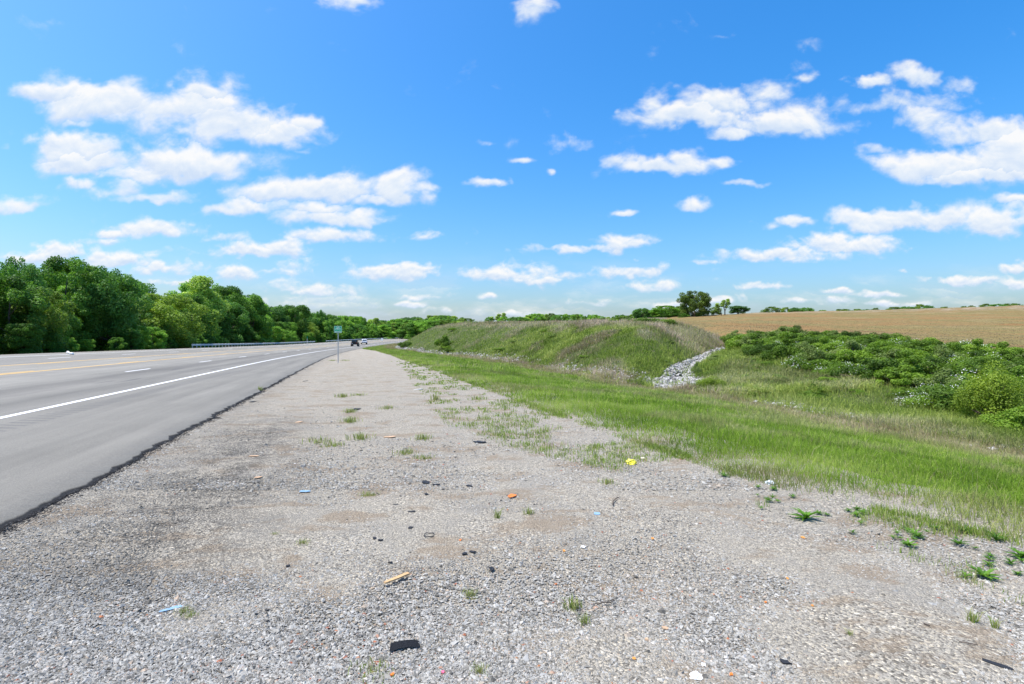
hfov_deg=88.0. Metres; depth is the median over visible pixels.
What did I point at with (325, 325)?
broadleaf tree
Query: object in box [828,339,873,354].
shrub
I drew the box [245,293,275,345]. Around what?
broadleaf tree
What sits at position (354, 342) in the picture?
off road car
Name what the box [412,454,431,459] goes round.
grass tuft
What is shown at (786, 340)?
shrub
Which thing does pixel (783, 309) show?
broadleaf tree
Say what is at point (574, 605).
grass tuft
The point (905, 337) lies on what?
shrub
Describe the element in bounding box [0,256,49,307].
broadleaf tree
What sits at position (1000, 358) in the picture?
shrub
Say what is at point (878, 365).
shrub
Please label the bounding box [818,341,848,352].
shrub
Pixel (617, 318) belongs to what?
shrub
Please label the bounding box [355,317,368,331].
broadleaf tree
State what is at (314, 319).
broadleaf tree
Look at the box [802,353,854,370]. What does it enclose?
shrub
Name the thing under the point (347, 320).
broadleaf tree
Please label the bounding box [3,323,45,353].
bush
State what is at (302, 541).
grass tuft
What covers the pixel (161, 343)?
bush
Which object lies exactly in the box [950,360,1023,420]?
bush
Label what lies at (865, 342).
shrub
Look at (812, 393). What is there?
shrub
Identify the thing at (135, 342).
bush
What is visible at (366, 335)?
broadleaf tree
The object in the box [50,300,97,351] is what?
broadleaf tree
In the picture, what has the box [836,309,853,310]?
broadleaf tree
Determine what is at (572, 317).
broadleaf tree
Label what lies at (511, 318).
broadleaf tree
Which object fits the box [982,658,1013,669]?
tape strip
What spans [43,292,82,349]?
broadleaf tree
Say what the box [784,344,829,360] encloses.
shrub
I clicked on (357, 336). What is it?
broadleaf tree
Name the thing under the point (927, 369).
shrub
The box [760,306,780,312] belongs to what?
broadleaf tree
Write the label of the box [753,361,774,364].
shrub
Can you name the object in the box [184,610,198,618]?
grass tuft
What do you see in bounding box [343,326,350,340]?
broadleaf tree
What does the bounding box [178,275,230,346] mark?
broadleaf tree
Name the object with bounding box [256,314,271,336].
broadleaf tree
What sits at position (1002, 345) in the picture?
shrub
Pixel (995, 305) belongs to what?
broadleaf tree
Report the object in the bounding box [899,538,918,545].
weed
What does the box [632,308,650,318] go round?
broadleaf tree
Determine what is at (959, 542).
weed
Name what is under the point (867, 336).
shrub
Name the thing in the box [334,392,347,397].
grass tuft
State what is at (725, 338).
shrub
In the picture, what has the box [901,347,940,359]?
shrub
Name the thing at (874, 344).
shrub
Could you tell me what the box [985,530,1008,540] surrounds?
weed
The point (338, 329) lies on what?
bike route sign
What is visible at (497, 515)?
grass tuft
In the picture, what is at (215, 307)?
broadleaf tree
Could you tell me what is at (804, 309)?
broadleaf tree
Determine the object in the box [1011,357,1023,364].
shrub
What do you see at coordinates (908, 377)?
shrub
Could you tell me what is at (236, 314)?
broadleaf tree
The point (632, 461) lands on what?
yellow wrapper
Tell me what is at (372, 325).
broadleaf tree
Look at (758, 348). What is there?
shrub
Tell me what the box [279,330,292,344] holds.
broadleaf tree
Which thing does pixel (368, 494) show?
grass tuft
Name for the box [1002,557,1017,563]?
weed
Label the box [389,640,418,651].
rubber strip
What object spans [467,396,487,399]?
grass tuft
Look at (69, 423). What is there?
road
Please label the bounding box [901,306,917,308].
broadleaf tree
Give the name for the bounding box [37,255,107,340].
broadleaf tree
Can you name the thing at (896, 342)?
shrub
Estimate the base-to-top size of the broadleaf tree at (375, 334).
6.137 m
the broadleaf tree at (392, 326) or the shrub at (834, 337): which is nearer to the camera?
the shrub at (834, 337)
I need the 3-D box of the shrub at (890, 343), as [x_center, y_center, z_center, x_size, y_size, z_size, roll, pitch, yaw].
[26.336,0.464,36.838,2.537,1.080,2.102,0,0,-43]
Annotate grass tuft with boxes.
[173,602,194,616]
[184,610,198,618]
[296,538,310,545]
[302,435,334,444]
[321,440,344,446]
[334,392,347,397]
[337,416,362,423]
[343,408,357,412]
[346,430,375,440]
[348,656,393,683]
[360,490,379,496]
[392,447,418,455]
[410,432,433,440]
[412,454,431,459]
[429,393,439,399]
[460,588,478,599]
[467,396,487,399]
[471,661,491,676]
[493,509,501,518]
[522,507,533,515]
[559,594,583,611]
[573,611,590,625]
[596,477,615,485]
[959,603,988,622]
[986,615,1006,628]
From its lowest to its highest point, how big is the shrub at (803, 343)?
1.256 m
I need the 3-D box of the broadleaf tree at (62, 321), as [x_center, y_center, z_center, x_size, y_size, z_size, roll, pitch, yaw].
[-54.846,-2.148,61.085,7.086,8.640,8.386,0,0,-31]
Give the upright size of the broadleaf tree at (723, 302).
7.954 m
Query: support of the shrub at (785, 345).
on the ground at (426, 340)
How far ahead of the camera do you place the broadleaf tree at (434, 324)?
327.49 m
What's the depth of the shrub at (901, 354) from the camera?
28.31 m
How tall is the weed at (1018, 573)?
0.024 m
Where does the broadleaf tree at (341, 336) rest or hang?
on the ground at (426, 340)
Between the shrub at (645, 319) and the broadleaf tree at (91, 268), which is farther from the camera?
the broadleaf tree at (91, 268)
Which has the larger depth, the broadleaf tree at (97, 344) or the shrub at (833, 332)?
the broadleaf tree at (97, 344)
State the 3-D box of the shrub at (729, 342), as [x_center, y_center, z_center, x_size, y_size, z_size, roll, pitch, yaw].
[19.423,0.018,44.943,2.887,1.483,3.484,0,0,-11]
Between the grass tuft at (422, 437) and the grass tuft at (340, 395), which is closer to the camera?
the grass tuft at (422, 437)
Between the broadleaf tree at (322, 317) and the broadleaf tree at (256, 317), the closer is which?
the broadleaf tree at (256, 317)
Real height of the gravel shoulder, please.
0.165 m
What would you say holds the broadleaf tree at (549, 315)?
on the ground at (426, 340)
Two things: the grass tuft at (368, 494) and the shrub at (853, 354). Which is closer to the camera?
the grass tuft at (368, 494)
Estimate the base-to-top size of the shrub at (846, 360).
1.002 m
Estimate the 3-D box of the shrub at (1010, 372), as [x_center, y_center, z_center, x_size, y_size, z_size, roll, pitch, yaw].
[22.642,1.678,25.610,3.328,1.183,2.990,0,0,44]
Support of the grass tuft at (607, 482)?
on the gravel shoulder
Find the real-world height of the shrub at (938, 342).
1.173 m
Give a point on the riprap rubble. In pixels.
(680, 366)
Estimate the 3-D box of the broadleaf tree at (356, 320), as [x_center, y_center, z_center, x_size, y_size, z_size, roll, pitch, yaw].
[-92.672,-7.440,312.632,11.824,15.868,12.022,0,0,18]
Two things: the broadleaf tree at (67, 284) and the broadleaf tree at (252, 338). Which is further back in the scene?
the broadleaf tree at (252, 338)
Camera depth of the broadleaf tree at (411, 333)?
327.31 m
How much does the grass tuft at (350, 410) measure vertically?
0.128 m
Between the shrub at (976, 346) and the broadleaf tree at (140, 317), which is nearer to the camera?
the shrub at (976, 346)
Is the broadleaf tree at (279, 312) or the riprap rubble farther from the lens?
the broadleaf tree at (279, 312)
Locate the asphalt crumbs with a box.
[0,362,316,537]
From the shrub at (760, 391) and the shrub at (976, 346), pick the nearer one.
the shrub at (760, 391)
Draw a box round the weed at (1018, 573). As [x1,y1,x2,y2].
[1013,570,1023,575]
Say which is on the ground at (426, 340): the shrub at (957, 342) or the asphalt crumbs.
the shrub at (957, 342)
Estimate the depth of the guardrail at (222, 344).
122.28 m
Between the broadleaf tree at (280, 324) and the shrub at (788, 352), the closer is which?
the shrub at (788, 352)
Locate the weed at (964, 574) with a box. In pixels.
[957,569,970,577]
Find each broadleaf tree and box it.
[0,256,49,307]
[0,274,52,354]
[0,281,49,352]
[1,286,77,354]
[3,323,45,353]
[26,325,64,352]
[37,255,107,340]
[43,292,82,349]
[50,268,108,350]
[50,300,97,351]
[56,284,121,350]
[62,337,79,351]
[64,271,139,324]
[71,265,154,345]
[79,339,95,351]
[87,265,108,350]
[99,325,132,350]
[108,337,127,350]
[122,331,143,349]
[130,293,209,349]
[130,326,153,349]
[134,310,167,344]
[135,279,156,295]
[142,306,172,338]
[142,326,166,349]
[163,339,178,348]
[166,307,187,347]
[167,281,218,294]
[170,293,215,346]
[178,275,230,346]
[181,288,230,302]
[193,332,207,347]
[205,306,225,346]
[209,334,223,347]
[213,285,254,342]
[218,299,249,343]
[230,337,243,346]
[238,325,260,345]
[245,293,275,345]
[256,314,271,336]
[257,332,271,341]
[265,326,284,344]
[269,307,290,323]
[270,321,285,344]
[271,304,299,321]
[276,322,297,340]
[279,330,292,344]
[281,322,291,340]
[283,330,297,344]
[284,304,310,341]
[296,322,304,343]
[298,312,319,328]
[302,335,310,343]
[303,332,312,343]
[307,322,319,342]
[315,333,325,342]
[316,310,327,339]
[319,320,334,341]
[322,332,330,342]
[323,314,337,325]
[326,319,336,341]
[332,320,346,339]
[336,333,343,341]
[337,315,354,327]
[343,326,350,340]
[345,333,353,340]
[346,327,355,338]
[348,316,363,340]
[350,324,366,337]
[352,333,359,338]
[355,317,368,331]
[357,326,370,338]
[361,330,369,339]
[365,323,376,336]
[372,331,379,339]
[373,318,381,325]
[374,324,395,338]
[377,330,384,337]
[390,322,399,338]
[393,322,404,335]
[397,323,418,338]
[406,323,425,337]
[416,320,435,333]
[425,320,441,329]
[434,319,450,325]
[490,313,506,320]
[507,317,517,321]
[530,313,544,321]
[546,313,556,321]
[550,315,561,320]
[564,315,576,320]
[569,314,580,320]
[586,314,599,319]
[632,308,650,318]
[648,305,680,317]
[667,306,680,316]
[676,290,711,316]
[677,313,689,317]
[710,307,721,314]
[715,299,730,315]
[729,305,750,313]
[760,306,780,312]
[780,307,790,311]
[789,307,800,311]
[799,307,814,311]
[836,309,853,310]
[886,307,902,309]
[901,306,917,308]
[922,305,934,308]
[986,304,1007,306]
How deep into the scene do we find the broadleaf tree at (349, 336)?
265.53 m
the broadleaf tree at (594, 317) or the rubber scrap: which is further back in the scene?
the broadleaf tree at (594, 317)
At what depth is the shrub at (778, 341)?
42.31 m
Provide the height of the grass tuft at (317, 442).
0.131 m
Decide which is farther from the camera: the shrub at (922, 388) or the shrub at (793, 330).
the shrub at (793, 330)
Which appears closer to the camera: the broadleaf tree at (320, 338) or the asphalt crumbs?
the asphalt crumbs
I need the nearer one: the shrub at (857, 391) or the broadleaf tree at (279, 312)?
the shrub at (857, 391)
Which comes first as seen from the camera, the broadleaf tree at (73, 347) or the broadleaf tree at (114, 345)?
the broadleaf tree at (73, 347)
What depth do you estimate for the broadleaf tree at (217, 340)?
121.16 m
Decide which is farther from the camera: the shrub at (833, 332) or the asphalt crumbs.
the shrub at (833, 332)
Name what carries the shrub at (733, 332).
on the ground at (426, 340)
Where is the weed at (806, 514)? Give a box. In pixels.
[791,508,823,520]
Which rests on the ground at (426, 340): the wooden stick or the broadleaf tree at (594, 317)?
the broadleaf tree at (594, 317)
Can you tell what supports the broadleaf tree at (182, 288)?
on the ground at (426, 340)
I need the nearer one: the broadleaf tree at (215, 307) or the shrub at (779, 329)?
the shrub at (779, 329)
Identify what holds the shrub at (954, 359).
on the ground at (426, 340)
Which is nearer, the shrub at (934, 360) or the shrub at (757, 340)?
the shrub at (934, 360)
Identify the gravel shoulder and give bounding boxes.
[0,349,1023,683]
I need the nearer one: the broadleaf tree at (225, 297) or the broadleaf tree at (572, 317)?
the broadleaf tree at (225, 297)
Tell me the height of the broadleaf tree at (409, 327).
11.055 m
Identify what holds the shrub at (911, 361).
on the ground at (426, 340)
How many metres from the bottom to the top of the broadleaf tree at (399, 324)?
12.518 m
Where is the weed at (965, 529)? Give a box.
[958,524,976,533]
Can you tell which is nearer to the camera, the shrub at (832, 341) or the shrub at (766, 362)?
the shrub at (766, 362)
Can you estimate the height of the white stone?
0.022 m
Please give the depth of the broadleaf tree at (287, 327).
188.16 m
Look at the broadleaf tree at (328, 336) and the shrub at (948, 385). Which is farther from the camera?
the broadleaf tree at (328, 336)
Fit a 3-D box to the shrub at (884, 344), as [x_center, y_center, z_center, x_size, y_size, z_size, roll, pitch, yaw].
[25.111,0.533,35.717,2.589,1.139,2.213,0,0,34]
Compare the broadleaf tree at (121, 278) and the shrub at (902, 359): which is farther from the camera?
the broadleaf tree at (121, 278)
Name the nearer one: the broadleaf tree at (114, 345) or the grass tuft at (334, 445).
the grass tuft at (334, 445)
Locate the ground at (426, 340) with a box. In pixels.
[395,317,1023,500]
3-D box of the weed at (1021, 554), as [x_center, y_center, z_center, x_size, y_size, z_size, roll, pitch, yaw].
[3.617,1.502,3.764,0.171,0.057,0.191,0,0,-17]
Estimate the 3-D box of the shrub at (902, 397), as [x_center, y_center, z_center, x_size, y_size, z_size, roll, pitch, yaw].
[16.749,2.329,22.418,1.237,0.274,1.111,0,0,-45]
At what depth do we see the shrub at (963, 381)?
21.74 m
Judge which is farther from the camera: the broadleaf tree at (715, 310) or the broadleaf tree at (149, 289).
the broadleaf tree at (715, 310)
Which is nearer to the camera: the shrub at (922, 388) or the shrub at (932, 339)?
the shrub at (922, 388)
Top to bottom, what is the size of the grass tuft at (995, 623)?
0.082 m
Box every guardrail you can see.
[192,341,314,347]
[326,337,401,341]
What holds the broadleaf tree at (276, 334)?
on the ground at (426, 340)
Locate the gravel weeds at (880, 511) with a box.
[391,361,1023,605]
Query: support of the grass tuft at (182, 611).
on the gravel shoulder
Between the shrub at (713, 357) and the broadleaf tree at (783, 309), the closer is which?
the shrub at (713, 357)
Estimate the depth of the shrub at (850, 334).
45.21 m
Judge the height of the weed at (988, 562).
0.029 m
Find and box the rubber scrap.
[780,658,791,664]
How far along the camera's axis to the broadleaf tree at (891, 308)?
290.30 m
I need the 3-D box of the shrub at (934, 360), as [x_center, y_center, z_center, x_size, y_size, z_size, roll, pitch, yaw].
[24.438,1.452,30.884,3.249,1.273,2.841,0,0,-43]
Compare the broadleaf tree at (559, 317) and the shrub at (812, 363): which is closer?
the shrub at (812, 363)
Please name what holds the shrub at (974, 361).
on the ground at (426, 340)
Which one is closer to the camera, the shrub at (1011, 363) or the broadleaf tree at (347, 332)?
the shrub at (1011, 363)
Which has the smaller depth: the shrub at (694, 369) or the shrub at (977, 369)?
the shrub at (977, 369)
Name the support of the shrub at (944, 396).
on the ground at (426, 340)
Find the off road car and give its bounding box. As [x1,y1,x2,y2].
[351,340,359,345]
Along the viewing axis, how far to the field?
129.28 m
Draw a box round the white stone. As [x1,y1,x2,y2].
[689,671,702,679]
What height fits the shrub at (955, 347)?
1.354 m
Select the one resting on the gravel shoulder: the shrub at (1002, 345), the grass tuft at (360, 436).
the grass tuft at (360, 436)
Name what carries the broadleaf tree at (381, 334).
on the ground at (426, 340)
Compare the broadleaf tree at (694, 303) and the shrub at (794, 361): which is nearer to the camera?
the shrub at (794, 361)
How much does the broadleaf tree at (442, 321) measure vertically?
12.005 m
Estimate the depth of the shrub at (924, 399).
20.70 m
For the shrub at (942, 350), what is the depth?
33.20 m
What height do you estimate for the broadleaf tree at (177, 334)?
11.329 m
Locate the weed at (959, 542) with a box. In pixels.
[949,538,968,544]
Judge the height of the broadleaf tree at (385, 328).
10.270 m
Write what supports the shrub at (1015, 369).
on the ground at (426, 340)
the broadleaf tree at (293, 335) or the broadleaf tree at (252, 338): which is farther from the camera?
the broadleaf tree at (293, 335)
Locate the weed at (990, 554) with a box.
[983,551,995,556]
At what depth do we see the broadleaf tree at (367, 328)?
308.32 m
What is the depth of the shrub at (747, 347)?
39.45 m
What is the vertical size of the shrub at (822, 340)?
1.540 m
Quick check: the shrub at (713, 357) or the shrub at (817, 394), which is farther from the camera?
the shrub at (713, 357)
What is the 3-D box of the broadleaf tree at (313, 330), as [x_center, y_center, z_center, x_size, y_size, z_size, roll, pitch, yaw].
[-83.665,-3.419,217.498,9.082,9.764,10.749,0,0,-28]
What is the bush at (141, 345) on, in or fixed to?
on the ground at (426, 340)
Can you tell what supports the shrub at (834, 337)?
on the ground at (426, 340)
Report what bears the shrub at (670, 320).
on the ground at (426, 340)
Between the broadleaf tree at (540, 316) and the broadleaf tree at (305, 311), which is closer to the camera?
the broadleaf tree at (305, 311)
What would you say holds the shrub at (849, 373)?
on the ground at (426, 340)
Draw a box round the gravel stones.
[0,393,1023,683]
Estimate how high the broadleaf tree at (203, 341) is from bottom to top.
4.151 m
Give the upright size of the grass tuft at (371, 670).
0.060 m
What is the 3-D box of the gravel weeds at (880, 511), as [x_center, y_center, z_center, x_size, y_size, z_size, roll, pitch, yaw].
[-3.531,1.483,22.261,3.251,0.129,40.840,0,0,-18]
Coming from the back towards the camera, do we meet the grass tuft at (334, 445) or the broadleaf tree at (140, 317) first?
the broadleaf tree at (140, 317)
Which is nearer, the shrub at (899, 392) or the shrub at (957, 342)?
the shrub at (899, 392)
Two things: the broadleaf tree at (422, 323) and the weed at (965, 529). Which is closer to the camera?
the weed at (965, 529)
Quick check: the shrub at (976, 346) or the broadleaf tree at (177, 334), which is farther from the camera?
the broadleaf tree at (177, 334)
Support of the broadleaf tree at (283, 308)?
on the ground at (426, 340)
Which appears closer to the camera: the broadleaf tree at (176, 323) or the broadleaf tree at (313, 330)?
the broadleaf tree at (176, 323)
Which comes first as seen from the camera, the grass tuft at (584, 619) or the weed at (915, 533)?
the grass tuft at (584, 619)
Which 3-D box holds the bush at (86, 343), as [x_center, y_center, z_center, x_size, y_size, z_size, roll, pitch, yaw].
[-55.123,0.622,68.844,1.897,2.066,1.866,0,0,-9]
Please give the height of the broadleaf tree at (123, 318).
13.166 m
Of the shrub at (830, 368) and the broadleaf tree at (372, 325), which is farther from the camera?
the broadleaf tree at (372, 325)
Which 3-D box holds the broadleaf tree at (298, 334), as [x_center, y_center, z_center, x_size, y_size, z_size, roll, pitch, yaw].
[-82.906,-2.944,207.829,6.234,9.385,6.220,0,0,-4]
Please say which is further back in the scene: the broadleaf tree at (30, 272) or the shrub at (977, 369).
the broadleaf tree at (30, 272)
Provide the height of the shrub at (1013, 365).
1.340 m
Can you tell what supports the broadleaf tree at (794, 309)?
on the field
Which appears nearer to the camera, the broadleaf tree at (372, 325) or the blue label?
the blue label
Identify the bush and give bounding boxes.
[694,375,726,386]
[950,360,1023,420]
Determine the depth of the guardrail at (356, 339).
257.49 m
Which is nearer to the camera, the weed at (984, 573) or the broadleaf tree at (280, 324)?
the weed at (984, 573)
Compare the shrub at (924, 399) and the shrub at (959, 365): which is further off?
the shrub at (959, 365)
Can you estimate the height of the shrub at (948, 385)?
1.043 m
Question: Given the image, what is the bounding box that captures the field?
[666,305,1023,347]
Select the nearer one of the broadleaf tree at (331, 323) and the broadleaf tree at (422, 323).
the broadleaf tree at (331, 323)
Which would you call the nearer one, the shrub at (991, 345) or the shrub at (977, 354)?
the shrub at (977, 354)
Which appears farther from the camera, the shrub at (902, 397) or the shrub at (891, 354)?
the shrub at (891, 354)
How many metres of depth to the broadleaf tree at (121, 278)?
97.29 m
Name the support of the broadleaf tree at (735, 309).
on the field
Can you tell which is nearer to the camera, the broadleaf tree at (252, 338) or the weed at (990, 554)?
the weed at (990, 554)
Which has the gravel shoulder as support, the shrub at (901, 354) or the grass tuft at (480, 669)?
the grass tuft at (480, 669)
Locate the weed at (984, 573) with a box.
[963,564,1001,579]
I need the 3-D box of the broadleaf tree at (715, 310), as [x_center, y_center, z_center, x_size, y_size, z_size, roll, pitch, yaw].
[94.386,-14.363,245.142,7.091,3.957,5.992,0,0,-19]
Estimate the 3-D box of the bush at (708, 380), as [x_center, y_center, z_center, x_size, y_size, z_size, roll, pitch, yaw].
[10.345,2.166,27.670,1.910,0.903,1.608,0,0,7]
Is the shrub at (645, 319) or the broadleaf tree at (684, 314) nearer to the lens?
the shrub at (645, 319)
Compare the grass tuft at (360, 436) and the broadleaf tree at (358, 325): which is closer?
the grass tuft at (360, 436)
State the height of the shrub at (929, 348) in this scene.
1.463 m
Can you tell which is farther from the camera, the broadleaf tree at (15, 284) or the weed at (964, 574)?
the broadleaf tree at (15, 284)
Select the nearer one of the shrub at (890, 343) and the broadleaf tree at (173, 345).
the shrub at (890, 343)
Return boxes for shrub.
[397,341,411,347]
[434,334,453,348]
[608,316,627,321]
[633,317,665,321]
[656,319,675,325]
[690,361,701,374]
[706,354,718,360]
[719,334,740,341]
[725,334,748,348]
[727,330,741,335]
[735,332,764,345]
[739,333,776,347]
[741,345,752,350]
[742,342,781,356]
[745,330,766,338]
[747,386,775,395]
[750,343,786,353]
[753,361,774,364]
[755,338,783,343]
[760,345,802,360]
[766,331,798,340]
[773,325,786,333]
[773,333,803,344]
[774,327,814,337]
[779,325,808,333]
[781,338,790,345]
[782,356,813,370]
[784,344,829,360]
[789,337,829,347]
[794,341,812,352]
[797,390,825,396]
[798,339,841,343]
[799,392,825,399]
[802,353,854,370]
[805,336,848,349]
[806,384,829,391]
[811,361,853,374]
[815,348,875,366]
[816,377,838,382]
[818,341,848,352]
[824,334,843,339]
[826,330,839,335]
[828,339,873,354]
[828,356,908,380]
[829,335,849,342]
[830,357,857,363]
[841,331,861,336]
[844,388,868,395]
[848,363,885,378]
[849,342,879,354]
[850,346,897,358]
[851,334,888,342]
[857,337,876,346]
[857,350,910,367]
[863,355,933,383]
[865,342,901,350]
[873,348,900,360]
[873,365,933,386]
[880,334,905,342]
[881,341,904,348]
[882,333,912,340]
[885,390,915,396]
[889,336,907,341]
[891,339,904,346]
[891,387,912,391]
[893,356,933,372]
[895,394,913,398]
[897,392,938,406]
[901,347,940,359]
[902,339,951,354]
[907,383,964,395]
[912,367,966,385]
[914,385,989,410]
[917,381,976,393]
[918,360,967,377]
[924,337,946,345]
[924,356,955,365]
[932,344,966,359]
[934,341,945,346]
[943,379,1013,389]
[944,340,968,344]
[944,355,966,363]
[946,342,976,353]
[949,368,1022,381]
[953,360,1000,374]
[959,358,996,368]
[960,338,1005,352]
[963,364,985,375]
[967,356,1010,366]
[968,349,1005,360]
[971,366,1023,375]
[973,353,1008,360]
[978,341,1021,355]
[978,404,1023,431]
[979,356,1006,362]
[981,343,996,347]
[984,365,1023,380]
[991,359,1023,365]
[996,364,1022,371]
[997,350,1021,358]
[1004,354,1023,363]
[1009,347,1023,353]
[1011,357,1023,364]
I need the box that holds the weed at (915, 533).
[911,530,926,538]
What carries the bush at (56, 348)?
on the ground at (426, 340)
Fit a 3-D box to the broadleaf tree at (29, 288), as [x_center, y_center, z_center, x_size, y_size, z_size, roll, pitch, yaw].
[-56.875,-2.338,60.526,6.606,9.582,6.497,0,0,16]
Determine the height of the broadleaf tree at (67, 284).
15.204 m
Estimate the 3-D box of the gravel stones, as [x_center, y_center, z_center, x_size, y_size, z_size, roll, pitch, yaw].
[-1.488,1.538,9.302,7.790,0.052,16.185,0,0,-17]
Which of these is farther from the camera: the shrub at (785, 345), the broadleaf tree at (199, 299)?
the broadleaf tree at (199, 299)
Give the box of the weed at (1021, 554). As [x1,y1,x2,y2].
[1006,547,1023,557]
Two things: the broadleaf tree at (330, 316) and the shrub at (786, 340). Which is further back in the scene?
the broadleaf tree at (330, 316)
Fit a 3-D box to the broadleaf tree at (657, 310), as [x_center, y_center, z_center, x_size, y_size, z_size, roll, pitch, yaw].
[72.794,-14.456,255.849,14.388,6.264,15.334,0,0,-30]
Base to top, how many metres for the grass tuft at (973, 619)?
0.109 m
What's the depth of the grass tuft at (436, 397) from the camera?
14.14 m
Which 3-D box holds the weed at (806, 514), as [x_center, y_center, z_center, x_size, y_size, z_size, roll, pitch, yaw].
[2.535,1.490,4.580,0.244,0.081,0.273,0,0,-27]
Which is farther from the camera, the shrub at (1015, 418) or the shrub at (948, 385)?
the shrub at (948, 385)
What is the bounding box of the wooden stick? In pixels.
[384,572,409,583]
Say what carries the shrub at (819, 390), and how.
on the ground at (426, 340)
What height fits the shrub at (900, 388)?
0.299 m
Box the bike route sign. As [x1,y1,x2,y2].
[334,326,341,362]
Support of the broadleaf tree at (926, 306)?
on the field
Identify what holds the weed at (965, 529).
on the gravel shoulder
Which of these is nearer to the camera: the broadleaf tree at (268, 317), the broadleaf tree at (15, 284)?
the broadleaf tree at (15, 284)
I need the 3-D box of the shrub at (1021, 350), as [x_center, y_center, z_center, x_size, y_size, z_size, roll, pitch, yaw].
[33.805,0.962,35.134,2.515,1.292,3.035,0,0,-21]
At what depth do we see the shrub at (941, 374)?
23.03 m
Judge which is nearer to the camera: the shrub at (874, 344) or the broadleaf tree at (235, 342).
the shrub at (874, 344)
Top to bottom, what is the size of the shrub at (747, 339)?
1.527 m
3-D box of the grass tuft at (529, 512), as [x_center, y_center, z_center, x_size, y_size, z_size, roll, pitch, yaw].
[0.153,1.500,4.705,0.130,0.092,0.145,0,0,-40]
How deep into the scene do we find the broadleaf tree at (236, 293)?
141.42 m
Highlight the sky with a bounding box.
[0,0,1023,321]
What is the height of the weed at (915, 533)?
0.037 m
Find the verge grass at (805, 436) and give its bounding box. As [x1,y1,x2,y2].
[362,343,1023,547]
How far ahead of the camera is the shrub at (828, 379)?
26.57 m
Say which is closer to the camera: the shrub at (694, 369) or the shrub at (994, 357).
the shrub at (994, 357)
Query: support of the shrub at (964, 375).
on the ground at (426, 340)
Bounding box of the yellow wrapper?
[627,459,636,464]
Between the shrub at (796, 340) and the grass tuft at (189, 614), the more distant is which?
the shrub at (796, 340)
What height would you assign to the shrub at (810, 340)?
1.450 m
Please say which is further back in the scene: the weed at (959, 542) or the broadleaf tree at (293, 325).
the broadleaf tree at (293, 325)
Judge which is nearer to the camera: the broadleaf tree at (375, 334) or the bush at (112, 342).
the bush at (112, 342)
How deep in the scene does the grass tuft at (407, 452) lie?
7.31 m
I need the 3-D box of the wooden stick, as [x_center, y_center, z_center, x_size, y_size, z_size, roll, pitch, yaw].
[-0.739,1.512,3.396,0.031,0.009,0.187,0,0,41]
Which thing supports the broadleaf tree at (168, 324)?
on the ground at (426, 340)
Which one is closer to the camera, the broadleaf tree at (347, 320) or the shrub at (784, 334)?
the shrub at (784, 334)
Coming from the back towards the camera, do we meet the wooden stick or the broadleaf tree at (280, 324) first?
the broadleaf tree at (280, 324)
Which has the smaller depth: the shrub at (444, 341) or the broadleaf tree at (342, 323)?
the shrub at (444, 341)
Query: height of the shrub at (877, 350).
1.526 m
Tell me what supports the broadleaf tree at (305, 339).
on the ground at (426, 340)
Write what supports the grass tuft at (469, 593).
on the gravel shoulder
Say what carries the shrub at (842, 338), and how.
on the ground at (426, 340)
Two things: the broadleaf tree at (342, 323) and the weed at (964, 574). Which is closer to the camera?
the weed at (964, 574)
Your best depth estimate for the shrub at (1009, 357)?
31.78 m
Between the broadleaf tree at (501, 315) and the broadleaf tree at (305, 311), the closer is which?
the broadleaf tree at (305, 311)
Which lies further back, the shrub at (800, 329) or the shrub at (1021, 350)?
the shrub at (800, 329)
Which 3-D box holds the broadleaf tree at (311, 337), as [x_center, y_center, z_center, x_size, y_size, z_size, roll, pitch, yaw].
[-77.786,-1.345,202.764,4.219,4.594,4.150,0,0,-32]
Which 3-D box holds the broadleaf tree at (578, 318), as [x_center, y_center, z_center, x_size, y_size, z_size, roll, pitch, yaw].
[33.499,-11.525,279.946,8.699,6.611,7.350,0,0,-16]
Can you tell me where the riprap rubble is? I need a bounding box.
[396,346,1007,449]
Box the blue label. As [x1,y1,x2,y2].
[159,605,181,611]
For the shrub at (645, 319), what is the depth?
58.90 m
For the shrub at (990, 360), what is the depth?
27.65 m
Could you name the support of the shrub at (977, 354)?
on the ground at (426, 340)
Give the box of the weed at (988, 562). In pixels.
[981,559,999,565]
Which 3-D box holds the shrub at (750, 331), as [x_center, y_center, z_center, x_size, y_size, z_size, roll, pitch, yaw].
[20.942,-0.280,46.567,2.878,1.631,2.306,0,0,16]
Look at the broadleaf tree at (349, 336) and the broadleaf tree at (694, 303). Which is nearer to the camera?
the broadleaf tree at (694, 303)
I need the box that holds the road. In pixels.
[0,338,407,529]
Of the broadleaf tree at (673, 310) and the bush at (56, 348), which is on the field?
the broadleaf tree at (673, 310)
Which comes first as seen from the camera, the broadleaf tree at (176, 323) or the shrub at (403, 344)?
the broadleaf tree at (176, 323)
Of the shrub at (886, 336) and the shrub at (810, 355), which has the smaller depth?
the shrub at (810, 355)
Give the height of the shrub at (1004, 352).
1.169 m
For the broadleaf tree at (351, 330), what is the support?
on the ground at (426, 340)
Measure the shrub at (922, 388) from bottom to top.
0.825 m
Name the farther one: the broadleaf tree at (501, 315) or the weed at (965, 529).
the broadleaf tree at (501, 315)
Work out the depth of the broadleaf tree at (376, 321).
360.20 m
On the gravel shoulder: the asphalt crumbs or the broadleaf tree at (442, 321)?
the asphalt crumbs

